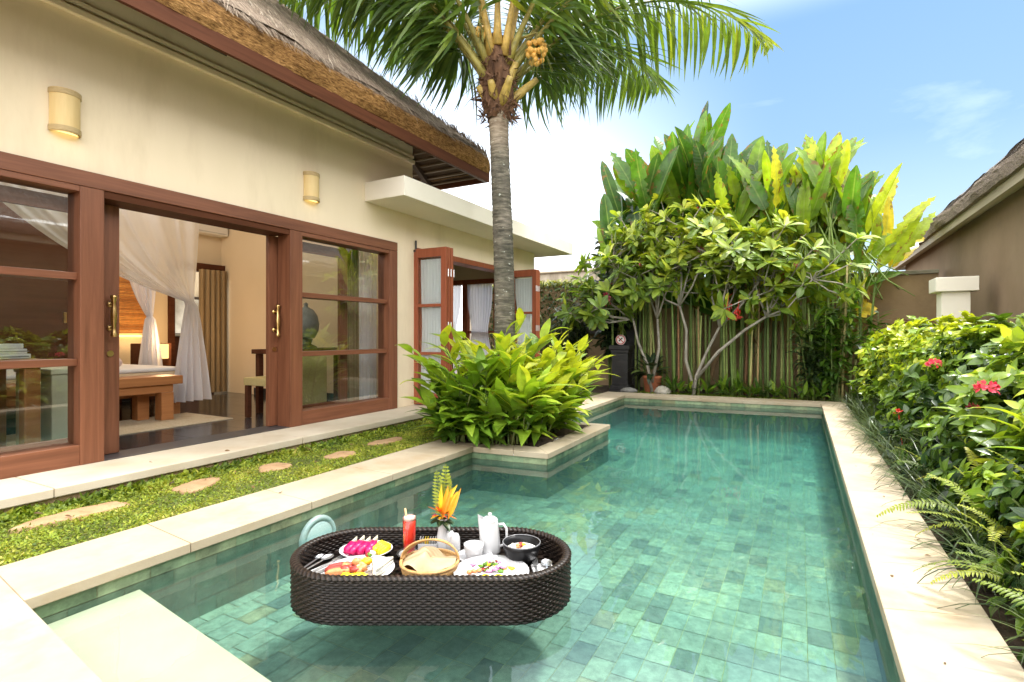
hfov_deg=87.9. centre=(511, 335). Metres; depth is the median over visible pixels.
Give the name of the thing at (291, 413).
window
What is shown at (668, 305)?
heliconia plant
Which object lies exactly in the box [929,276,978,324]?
gate pillar
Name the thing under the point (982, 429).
hedge shrub
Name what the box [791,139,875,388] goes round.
heliconia plant
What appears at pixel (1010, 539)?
fern
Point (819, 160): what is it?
heliconia plant
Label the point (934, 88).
sky
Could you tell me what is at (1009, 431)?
hedge shrub
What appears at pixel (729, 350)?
plant cane
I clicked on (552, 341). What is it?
ginger plant
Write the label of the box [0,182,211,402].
mosquito net
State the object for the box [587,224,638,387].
broadleaf tree
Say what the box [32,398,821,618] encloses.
pool wall
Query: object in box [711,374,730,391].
bedding plant
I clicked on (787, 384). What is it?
plant cane
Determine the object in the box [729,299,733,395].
plant cane
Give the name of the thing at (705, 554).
pool floor
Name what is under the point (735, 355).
plant cane
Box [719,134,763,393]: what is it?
heliconia plant
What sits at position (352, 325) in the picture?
curtain
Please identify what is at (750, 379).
plant cane
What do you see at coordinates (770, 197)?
heliconia plant
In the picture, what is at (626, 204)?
heliconia plant
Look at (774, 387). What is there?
bedding plant
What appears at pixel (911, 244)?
heliconia plant
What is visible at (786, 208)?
heliconia plant
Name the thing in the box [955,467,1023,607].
hedge shrub
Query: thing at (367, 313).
sheer curtain
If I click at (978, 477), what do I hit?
hedge shrub
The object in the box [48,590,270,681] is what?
pool step
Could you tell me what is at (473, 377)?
ginger plant
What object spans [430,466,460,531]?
flower arrangement
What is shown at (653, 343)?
plant cane
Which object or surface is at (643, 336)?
plant cane
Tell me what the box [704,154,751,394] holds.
heliconia plant
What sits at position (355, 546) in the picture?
dragon fruit
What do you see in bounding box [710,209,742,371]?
heliconia plant
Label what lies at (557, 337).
dracaena shrub
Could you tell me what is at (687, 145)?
heliconia plant
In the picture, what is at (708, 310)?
heliconia plant
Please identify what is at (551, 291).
creeper wall
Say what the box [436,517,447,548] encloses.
vase
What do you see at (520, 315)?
ginger plant
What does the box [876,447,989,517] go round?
fern
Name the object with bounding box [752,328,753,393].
plant cane
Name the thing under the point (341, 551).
oval plate
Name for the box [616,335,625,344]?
no diving sign
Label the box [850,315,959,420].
hedge shrub
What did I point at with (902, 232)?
heliconia plant
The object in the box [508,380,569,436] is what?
ginger plant
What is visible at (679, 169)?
heliconia plant
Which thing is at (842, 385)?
plant cane
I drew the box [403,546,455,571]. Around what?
napkin
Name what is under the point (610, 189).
heliconia plant
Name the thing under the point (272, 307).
sliding door
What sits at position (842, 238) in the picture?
heliconia plant
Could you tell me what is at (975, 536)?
grass tuft
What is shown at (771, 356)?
heliconia plant
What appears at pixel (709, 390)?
bedding plant
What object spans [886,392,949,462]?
hedge shrub
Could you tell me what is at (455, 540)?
shaker
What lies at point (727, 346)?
plant cane
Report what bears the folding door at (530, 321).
in the villa
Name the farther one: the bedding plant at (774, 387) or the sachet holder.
the bedding plant at (774, 387)
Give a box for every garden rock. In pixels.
[620,387,636,392]
[654,386,670,393]
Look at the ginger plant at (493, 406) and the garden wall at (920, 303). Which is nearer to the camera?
the ginger plant at (493, 406)
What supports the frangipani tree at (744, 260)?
on the ground at (1017, 642)
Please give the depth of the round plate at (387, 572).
2.21 m
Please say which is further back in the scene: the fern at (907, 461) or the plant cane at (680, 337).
the plant cane at (680, 337)
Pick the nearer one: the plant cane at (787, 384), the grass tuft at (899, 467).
the grass tuft at (899, 467)
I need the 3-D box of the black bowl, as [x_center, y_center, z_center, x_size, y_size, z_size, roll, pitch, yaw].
[0.041,0.928,2.289,0.165,0.086,0.165,0,0,0]
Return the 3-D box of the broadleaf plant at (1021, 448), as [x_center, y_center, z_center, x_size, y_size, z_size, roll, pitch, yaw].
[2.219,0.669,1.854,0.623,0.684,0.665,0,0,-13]
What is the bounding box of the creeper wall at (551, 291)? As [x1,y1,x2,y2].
[488,277,582,357]
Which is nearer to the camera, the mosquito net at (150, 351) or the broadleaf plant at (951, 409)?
the broadleaf plant at (951, 409)
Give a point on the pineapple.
(380, 547)
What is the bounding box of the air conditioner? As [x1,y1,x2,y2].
[199,223,227,237]
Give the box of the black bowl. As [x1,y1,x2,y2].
[502,534,540,564]
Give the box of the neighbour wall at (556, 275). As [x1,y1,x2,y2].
[470,255,601,339]
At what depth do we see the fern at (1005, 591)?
1.57 m
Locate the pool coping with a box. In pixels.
[0,392,1023,681]
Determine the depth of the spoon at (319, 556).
2.27 m
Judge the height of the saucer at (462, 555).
0.020 m
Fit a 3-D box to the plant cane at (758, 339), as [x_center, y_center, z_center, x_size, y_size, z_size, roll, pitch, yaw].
[4.003,-0.223,8.614,0.074,2.466,0.048,0,0,-9]
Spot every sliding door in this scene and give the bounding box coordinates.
[0,185,118,454]
[266,235,346,426]
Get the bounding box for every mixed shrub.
[783,312,848,400]
[792,287,865,401]
[837,309,896,398]
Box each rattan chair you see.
[244,376,265,417]
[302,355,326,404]
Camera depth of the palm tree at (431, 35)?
5.63 m
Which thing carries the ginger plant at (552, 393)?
on the planter at (545, 447)
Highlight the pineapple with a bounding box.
[373,540,390,555]
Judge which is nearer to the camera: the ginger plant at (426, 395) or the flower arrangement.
the flower arrangement
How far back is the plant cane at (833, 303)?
8.13 m
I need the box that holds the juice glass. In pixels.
[402,508,415,552]
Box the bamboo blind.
[119,276,145,336]
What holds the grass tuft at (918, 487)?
on the ground at (1017, 642)
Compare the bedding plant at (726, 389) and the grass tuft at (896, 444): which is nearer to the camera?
the grass tuft at (896, 444)
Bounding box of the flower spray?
[733,299,742,320]
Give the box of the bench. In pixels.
[6,374,182,420]
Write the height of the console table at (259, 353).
0.710 m
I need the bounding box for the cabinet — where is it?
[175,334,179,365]
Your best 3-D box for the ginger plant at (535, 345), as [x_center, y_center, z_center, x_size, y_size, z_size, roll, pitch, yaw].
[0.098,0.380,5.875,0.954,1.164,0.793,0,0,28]
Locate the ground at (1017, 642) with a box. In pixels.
[447,337,1023,668]
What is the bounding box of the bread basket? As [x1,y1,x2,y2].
[399,538,459,575]
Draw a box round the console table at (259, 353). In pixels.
[251,347,337,412]
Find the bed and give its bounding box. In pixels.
[6,364,179,413]
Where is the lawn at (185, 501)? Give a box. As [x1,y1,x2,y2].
[0,392,600,565]
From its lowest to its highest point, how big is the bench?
0.445 m
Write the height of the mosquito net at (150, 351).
1.650 m
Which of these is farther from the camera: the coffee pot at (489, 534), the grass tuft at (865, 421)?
the grass tuft at (865, 421)
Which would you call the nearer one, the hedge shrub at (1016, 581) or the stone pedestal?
the hedge shrub at (1016, 581)
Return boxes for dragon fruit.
[343,535,377,555]
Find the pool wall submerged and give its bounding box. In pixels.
[42,404,900,681]
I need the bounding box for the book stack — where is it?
[0,344,30,358]
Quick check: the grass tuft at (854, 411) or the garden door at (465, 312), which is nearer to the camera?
the grass tuft at (854, 411)
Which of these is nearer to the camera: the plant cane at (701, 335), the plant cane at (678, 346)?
the plant cane at (678, 346)
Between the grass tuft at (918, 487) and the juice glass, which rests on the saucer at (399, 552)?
the juice glass
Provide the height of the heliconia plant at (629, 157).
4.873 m
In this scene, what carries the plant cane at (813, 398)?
on the ground at (1017, 642)
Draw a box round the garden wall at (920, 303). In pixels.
[580,269,938,396]
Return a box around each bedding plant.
[656,375,687,391]
[670,381,688,391]
[676,377,707,391]
[688,377,728,393]
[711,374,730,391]
[713,379,743,394]
[718,369,743,393]
[735,380,763,395]
[745,377,769,394]
[756,379,780,395]
[761,380,785,395]
[768,379,786,396]
[784,380,816,397]
[801,385,820,397]
[811,378,840,397]
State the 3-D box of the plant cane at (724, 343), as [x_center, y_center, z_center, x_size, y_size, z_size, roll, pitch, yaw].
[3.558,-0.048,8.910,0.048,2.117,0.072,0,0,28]
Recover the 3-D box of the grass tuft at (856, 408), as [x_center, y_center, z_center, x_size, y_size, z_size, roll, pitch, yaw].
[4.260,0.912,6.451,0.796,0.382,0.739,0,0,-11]
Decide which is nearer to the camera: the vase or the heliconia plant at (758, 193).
the vase
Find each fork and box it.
[312,553,348,571]
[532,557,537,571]
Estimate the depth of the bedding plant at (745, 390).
8.39 m
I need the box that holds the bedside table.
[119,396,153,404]
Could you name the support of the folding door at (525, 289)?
in the villa
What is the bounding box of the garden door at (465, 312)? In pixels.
[453,278,494,377]
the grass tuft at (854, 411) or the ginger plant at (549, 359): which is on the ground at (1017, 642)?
the grass tuft at (854, 411)
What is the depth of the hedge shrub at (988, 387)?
3.00 m
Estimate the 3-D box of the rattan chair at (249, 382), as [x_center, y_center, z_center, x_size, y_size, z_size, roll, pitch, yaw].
[-2.535,0.520,5.606,0.480,0.680,0.340,0,0,28]
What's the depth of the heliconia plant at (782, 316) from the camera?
8.73 m
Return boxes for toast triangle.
[372,556,392,575]
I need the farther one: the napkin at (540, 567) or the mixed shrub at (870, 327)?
the mixed shrub at (870, 327)
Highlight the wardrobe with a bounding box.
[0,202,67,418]
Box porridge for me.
[508,542,534,547]
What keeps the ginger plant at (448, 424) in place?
on the planter at (545, 447)
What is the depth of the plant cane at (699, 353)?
8.81 m
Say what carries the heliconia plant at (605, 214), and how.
on the ground at (1017, 642)
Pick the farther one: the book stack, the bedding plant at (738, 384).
the bedding plant at (738, 384)
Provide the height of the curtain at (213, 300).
1.810 m
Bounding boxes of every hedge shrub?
[846,324,904,407]
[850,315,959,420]
[868,310,1014,431]
[880,313,1023,477]
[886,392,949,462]
[896,407,974,476]
[909,326,1023,495]
[915,414,1023,527]
[941,457,1023,559]
[946,390,1023,558]
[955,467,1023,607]
[979,521,1023,661]
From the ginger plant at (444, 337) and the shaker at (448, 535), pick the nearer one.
the shaker at (448, 535)
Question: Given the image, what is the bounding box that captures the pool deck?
[0,577,102,681]
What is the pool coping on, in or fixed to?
on the pool wall at (54, 607)
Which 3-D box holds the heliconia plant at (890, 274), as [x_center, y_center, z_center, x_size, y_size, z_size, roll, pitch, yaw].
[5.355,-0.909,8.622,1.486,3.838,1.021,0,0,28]
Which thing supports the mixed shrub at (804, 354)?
on the ground at (1017, 642)
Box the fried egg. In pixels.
[475,572,508,575]
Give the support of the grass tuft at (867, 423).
on the ground at (1017, 642)
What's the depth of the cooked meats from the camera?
2.11 m
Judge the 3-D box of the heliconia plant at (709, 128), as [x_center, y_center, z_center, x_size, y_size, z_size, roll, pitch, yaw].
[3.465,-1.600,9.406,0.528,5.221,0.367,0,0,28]
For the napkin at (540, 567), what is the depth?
2.20 m
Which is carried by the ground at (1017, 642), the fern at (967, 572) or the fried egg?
the fern at (967, 572)
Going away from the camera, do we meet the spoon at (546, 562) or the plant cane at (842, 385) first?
the spoon at (546, 562)
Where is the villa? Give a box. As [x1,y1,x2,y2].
[0,0,572,513]
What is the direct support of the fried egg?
on the round plate at (521, 567)
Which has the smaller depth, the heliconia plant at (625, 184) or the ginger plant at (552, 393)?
the ginger plant at (552, 393)
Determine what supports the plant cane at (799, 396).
on the ground at (1017, 642)
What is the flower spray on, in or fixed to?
attached to the frangipani tree at (744, 260)
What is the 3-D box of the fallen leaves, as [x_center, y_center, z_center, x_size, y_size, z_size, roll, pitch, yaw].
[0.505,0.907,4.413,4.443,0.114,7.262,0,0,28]
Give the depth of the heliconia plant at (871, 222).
7.88 m
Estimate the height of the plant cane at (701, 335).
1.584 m
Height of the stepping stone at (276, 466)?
0.049 m
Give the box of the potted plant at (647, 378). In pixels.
[628,353,671,392]
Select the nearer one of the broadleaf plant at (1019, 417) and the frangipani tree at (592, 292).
the broadleaf plant at (1019, 417)
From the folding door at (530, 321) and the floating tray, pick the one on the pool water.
the floating tray
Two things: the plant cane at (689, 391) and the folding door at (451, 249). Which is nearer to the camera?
the folding door at (451, 249)
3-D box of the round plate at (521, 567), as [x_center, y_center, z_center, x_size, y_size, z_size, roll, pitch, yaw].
[-0.083,0.957,2.135,0.304,0.029,0.296,0,0,0]
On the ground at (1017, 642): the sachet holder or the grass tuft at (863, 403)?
the grass tuft at (863, 403)
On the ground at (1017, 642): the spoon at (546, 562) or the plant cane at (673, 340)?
the plant cane at (673, 340)
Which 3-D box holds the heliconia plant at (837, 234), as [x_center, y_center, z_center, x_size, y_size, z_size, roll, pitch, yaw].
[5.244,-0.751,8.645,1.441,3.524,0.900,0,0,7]
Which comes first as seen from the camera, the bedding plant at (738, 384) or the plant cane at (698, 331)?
the bedding plant at (738, 384)
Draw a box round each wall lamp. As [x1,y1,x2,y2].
[48,86,81,138]
[303,171,319,203]
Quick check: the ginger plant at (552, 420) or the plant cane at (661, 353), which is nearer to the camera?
the ginger plant at (552, 420)
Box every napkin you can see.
[311,559,339,573]
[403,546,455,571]
[531,564,551,571]
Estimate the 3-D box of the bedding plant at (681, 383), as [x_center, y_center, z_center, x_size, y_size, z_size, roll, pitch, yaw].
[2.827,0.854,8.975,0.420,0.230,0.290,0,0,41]
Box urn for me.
[302,302,318,347]
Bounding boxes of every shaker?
[446,530,453,549]
[450,532,459,551]
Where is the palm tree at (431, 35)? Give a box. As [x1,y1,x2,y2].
[264,0,781,355]
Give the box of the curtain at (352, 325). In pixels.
[339,247,358,401]
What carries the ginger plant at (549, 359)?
on the planter at (545, 447)
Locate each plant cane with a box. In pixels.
[643,287,644,389]
[645,290,646,374]
[647,303,647,345]
[651,314,654,352]
[660,301,663,385]
[671,284,674,393]
[677,302,679,392]
[680,313,682,388]
[688,268,692,392]
[690,295,692,393]
[695,318,695,349]
[697,282,699,393]
[697,316,701,394]
[700,312,702,370]
[723,276,725,394]
[725,275,727,394]
[729,280,730,393]
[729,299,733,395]
[735,322,736,393]
[741,283,744,394]
[749,282,754,397]
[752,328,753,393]
[756,330,757,378]
[757,282,760,396]
[759,330,762,393]
[766,305,768,397]
[786,306,788,397]
[797,286,800,397]
[802,297,804,387]
[807,303,814,400]
[829,245,835,399]
[835,276,840,399]
[841,266,847,400]
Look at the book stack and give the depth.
3.62 m
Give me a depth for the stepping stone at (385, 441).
4.77 m
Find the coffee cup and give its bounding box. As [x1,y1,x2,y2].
[464,540,483,557]
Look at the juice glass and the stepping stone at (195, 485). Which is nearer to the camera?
the juice glass
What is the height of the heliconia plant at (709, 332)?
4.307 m
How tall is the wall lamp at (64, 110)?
0.280 m
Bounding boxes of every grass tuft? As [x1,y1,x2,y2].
[823,388,875,409]
[824,396,874,425]
[824,404,889,439]
[831,391,866,413]
[832,401,876,419]
[832,417,923,461]
[833,399,875,418]
[836,407,882,427]
[838,413,913,454]
[846,420,888,447]
[848,400,891,422]
[848,411,892,438]
[854,435,928,473]
[858,438,933,501]
[858,443,932,496]
[872,434,920,455]
[872,467,1009,562]
[875,463,948,518]
[884,511,1022,631]
[885,429,927,482]
[887,431,926,473]
[893,486,978,543]
[923,536,1023,664]
[956,597,1023,661]
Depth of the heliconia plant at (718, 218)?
8.95 m
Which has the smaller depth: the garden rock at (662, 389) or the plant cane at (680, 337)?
the garden rock at (662, 389)
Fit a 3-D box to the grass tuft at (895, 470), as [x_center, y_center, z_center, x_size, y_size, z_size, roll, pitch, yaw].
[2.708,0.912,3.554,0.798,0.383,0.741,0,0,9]
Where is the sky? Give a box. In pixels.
[286,0,1023,330]
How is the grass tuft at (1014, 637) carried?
on the ground at (1017, 642)
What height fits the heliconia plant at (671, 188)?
4.635 m
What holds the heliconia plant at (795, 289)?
on the ground at (1017, 642)
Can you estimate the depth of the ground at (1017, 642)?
2.17 m
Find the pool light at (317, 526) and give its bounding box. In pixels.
[299,515,335,546]
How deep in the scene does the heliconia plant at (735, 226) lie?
8.94 m
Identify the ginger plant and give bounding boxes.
[398,344,517,442]
[399,385,487,442]
[400,346,502,442]
[405,395,480,437]
[413,323,474,412]
[417,407,503,443]
[429,307,533,390]
[438,388,512,448]
[443,356,541,443]
[451,318,524,395]
[462,389,538,444]
[474,318,569,363]
[477,364,568,444]
[480,363,561,443]
[482,393,558,446]
[485,333,542,437]
[491,352,586,444]
[504,334,583,426]
[505,384,591,434]
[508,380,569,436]
[515,338,564,368]
[516,351,604,431]
[534,329,592,386]
[535,352,619,424]
[537,353,609,424]
[545,394,589,433]
[553,391,587,430]
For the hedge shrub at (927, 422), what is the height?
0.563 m
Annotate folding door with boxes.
[414,246,448,404]
[420,247,451,393]
[423,248,454,392]
[514,269,536,365]
[515,269,538,356]
[516,270,539,357]
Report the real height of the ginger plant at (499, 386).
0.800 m
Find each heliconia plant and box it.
[592,196,657,388]
[596,193,616,344]
[600,161,624,344]
[605,135,692,355]
[605,145,678,373]
[610,153,679,390]
[625,120,694,389]
[636,204,667,386]
[646,129,714,380]
[649,139,732,390]
[652,136,676,374]
[657,149,682,387]
[663,143,752,391]
[664,103,730,387]
[667,126,714,392]
[673,110,723,385]
[685,152,741,316]
[688,141,748,379]
[691,207,715,386]
[692,206,729,393]
[699,101,723,334]
[701,169,763,394]
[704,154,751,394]
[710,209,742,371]
[714,214,770,367]
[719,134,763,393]
[725,200,762,394]
[728,140,797,396]
[730,180,782,395]
[731,283,761,393]
[738,185,864,397]
[741,150,782,396]
[743,136,787,395]
[744,140,830,396]
[744,295,774,393]
[763,147,852,397]
[763,170,819,396]
[777,136,813,396]
[779,163,862,398]
[785,155,864,398]
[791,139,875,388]
[797,150,824,397]
[800,165,908,401]
[801,131,867,398]
[807,163,914,395]
[807,225,882,390]
[814,132,863,398]
[823,171,900,372]
[823,224,868,389]
[838,176,899,318]
[854,196,935,400]
[865,196,935,379]
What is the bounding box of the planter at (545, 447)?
[433,422,609,458]
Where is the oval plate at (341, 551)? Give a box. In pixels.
[339,540,392,557]
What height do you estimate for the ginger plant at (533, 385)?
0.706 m
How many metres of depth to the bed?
5.60 m
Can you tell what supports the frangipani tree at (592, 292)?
on the ground at (1017, 642)
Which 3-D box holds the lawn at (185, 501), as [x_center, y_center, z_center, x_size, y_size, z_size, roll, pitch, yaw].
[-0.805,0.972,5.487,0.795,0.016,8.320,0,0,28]
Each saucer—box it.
[397,548,417,556]
[458,549,491,562]
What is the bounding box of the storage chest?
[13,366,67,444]
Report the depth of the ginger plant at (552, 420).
4.98 m
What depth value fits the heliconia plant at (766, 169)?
8.58 m
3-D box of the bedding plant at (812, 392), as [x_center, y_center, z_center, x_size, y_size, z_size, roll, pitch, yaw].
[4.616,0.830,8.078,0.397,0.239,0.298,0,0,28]
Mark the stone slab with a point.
(631, 337)
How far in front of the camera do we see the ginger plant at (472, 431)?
4.55 m
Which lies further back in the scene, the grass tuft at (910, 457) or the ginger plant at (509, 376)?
the ginger plant at (509, 376)
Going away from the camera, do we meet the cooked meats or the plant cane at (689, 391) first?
the cooked meats
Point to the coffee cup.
(473, 548)
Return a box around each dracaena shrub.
[540,314,572,354]
[548,300,593,360]
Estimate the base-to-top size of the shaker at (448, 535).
0.094 m
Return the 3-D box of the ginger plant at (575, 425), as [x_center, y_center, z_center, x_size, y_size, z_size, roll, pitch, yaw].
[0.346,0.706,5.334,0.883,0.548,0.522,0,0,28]
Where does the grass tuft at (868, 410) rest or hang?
on the ground at (1017, 642)
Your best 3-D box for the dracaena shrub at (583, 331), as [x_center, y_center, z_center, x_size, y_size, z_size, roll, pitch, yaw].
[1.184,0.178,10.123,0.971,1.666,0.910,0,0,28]
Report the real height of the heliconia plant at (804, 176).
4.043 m
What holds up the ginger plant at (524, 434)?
on the planter at (545, 447)
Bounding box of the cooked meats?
[324,550,375,575]
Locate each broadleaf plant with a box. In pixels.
[933,393,1004,438]
[962,407,1023,446]
[987,446,1023,449]
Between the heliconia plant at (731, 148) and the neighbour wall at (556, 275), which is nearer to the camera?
the heliconia plant at (731, 148)
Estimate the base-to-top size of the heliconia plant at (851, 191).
3.857 m
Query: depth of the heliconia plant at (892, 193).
8.27 m
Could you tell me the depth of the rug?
5.16 m
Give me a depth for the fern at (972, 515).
2.37 m
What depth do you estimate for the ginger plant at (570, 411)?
5.11 m
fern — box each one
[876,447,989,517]
[894,446,942,472]
[906,473,1015,541]
[913,509,1023,588]
[957,504,1023,584]
[959,448,1023,489]
[972,578,1023,609]
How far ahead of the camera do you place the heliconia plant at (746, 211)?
8.79 m
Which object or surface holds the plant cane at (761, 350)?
on the ground at (1017, 642)
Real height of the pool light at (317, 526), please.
0.260 m
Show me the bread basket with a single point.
(412, 571)
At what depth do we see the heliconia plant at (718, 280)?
9.15 m
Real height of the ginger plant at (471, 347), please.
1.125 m
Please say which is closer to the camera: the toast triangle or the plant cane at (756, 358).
the toast triangle
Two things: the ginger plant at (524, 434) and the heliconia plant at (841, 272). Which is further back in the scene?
the heliconia plant at (841, 272)
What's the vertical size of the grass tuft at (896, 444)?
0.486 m
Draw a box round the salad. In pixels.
[466,557,514,574]
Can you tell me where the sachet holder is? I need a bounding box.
[418,536,436,549]
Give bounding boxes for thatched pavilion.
[892,138,1023,325]
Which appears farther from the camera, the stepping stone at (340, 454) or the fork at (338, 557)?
the stepping stone at (340, 454)
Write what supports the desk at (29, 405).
on the villa
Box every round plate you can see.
[324,555,394,575]
[453,555,528,575]
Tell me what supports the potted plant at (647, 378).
on the ground at (1017, 642)
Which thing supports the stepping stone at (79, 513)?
on the lawn at (185, 501)
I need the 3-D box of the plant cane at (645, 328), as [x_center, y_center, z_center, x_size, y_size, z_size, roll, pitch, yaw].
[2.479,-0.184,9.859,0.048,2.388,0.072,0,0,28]
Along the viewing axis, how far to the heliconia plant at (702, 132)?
9.37 m
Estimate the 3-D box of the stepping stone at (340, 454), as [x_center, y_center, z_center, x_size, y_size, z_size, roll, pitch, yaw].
[-1.380,0.972,4.270,0.178,0.048,0.277,0,0,28]
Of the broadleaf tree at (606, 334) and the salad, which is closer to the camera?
the salad
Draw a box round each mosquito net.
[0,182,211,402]
[130,281,162,365]
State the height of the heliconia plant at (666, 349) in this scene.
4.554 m
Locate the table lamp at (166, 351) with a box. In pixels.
[130,343,171,365]
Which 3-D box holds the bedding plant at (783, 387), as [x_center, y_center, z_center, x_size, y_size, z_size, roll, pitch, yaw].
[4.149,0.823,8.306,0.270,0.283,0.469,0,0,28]
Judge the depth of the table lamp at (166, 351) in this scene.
6.91 m
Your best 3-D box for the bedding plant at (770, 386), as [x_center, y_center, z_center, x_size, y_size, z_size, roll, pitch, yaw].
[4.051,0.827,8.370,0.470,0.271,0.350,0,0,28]
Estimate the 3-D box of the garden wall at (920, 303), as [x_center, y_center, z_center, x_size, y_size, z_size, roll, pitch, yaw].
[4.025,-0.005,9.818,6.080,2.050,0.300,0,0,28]
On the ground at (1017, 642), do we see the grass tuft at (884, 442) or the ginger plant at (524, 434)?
the grass tuft at (884, 442)
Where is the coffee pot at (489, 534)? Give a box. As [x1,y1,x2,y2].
[478,512,507,554]
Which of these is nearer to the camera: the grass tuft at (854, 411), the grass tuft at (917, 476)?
the grass tuft at (917, 476)
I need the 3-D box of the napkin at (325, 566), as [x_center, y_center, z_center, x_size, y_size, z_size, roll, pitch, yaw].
[-0.765,0.967,2.192,0.101,0.009,0.200,0,0,31]
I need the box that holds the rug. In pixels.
[6,413,232,445]
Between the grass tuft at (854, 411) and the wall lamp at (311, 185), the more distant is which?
the grass tuft at (854, 411)
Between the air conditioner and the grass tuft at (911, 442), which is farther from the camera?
the air conditioner
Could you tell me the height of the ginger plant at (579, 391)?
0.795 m
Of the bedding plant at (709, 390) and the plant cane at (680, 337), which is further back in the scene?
the plant cane at (680, 337)
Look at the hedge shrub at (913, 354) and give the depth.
4.80 m
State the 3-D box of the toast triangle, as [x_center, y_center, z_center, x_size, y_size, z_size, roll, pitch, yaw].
[-0.533,0.933,2.137,0.085,0.040,0.120,0,0,0]
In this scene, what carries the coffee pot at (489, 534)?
on the floating tray
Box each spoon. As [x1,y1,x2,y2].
[304,554,324,567]
[306,554,333,568]
[541,559,551,567]
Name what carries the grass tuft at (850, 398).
on the ground at (1017, 642)
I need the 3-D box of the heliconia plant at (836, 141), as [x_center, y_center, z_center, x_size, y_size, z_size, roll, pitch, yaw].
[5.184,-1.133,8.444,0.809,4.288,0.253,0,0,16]
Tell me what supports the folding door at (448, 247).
in the villa
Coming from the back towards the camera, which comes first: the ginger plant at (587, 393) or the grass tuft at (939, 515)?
the ginger plant at (587, 393)
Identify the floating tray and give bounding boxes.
[289,527,571,625]
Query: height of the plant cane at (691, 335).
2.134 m
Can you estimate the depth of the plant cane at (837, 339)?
8.33 m
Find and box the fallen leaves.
[35,419,945,663]
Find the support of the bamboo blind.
attached to the villa
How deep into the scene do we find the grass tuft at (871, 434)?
4.83 m
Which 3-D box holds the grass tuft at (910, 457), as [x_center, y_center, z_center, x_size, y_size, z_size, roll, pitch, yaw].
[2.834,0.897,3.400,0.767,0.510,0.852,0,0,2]
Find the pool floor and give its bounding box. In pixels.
[187,421,881,681]
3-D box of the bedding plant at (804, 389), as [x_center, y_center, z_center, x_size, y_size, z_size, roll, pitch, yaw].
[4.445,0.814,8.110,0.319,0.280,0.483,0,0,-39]
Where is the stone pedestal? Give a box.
[609,345,634,391]
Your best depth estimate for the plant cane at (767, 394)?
8.39 m
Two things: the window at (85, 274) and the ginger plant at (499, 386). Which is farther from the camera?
the ginger plant at (499, 386)
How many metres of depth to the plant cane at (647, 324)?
10.08 m
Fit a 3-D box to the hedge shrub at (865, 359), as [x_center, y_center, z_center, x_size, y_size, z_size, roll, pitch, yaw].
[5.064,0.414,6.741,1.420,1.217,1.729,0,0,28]
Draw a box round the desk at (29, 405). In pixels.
[0,358,45,446]
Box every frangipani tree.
[554,201,711,392]
[625,192,880,394]
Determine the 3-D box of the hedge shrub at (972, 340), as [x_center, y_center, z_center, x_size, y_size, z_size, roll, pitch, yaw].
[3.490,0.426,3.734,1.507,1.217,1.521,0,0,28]
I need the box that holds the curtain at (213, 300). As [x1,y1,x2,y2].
[199,269,226,391]
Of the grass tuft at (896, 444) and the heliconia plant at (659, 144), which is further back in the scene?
the heliconia plant at (659, 144)
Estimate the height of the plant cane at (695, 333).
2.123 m
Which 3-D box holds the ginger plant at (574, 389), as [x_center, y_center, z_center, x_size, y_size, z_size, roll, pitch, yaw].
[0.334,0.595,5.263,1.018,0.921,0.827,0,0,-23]
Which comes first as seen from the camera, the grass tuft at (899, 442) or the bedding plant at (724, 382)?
the grass tuft at (899, 442)
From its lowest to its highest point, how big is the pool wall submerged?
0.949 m
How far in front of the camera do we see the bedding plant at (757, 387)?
8.31 m
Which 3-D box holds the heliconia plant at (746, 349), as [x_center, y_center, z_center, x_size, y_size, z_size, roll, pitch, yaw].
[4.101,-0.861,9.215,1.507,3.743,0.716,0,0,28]
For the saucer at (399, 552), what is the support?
on the floating tray
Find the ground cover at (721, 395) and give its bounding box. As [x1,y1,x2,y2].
[629,389,835,401]
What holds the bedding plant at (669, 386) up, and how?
on the ground at (1017, 642)
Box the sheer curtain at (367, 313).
[359,251,376,399]
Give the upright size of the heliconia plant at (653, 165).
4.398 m
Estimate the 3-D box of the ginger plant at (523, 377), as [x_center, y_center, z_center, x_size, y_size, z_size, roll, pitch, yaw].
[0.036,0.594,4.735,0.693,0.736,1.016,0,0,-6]
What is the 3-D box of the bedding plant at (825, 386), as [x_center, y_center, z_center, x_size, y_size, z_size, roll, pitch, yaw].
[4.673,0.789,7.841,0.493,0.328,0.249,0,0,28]
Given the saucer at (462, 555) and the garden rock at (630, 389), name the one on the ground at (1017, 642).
the garden rock at (630, 389)
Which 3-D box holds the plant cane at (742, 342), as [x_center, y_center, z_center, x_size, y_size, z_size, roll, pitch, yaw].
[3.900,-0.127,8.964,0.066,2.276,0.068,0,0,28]
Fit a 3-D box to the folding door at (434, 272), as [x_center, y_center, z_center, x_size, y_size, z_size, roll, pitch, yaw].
[-0.995,-0.110,6.514,0.512,1.920,0.056,0,0,28]
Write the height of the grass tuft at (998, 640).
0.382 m
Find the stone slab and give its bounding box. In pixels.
[624,309,638,386]
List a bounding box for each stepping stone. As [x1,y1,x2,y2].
[8,501,129,533]
[172,477,219,493]
[259,462,291,472]
[324,451,355,459]
[367,437,402,446]
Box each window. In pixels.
[0,169,103,479]
[278,229,396,426]

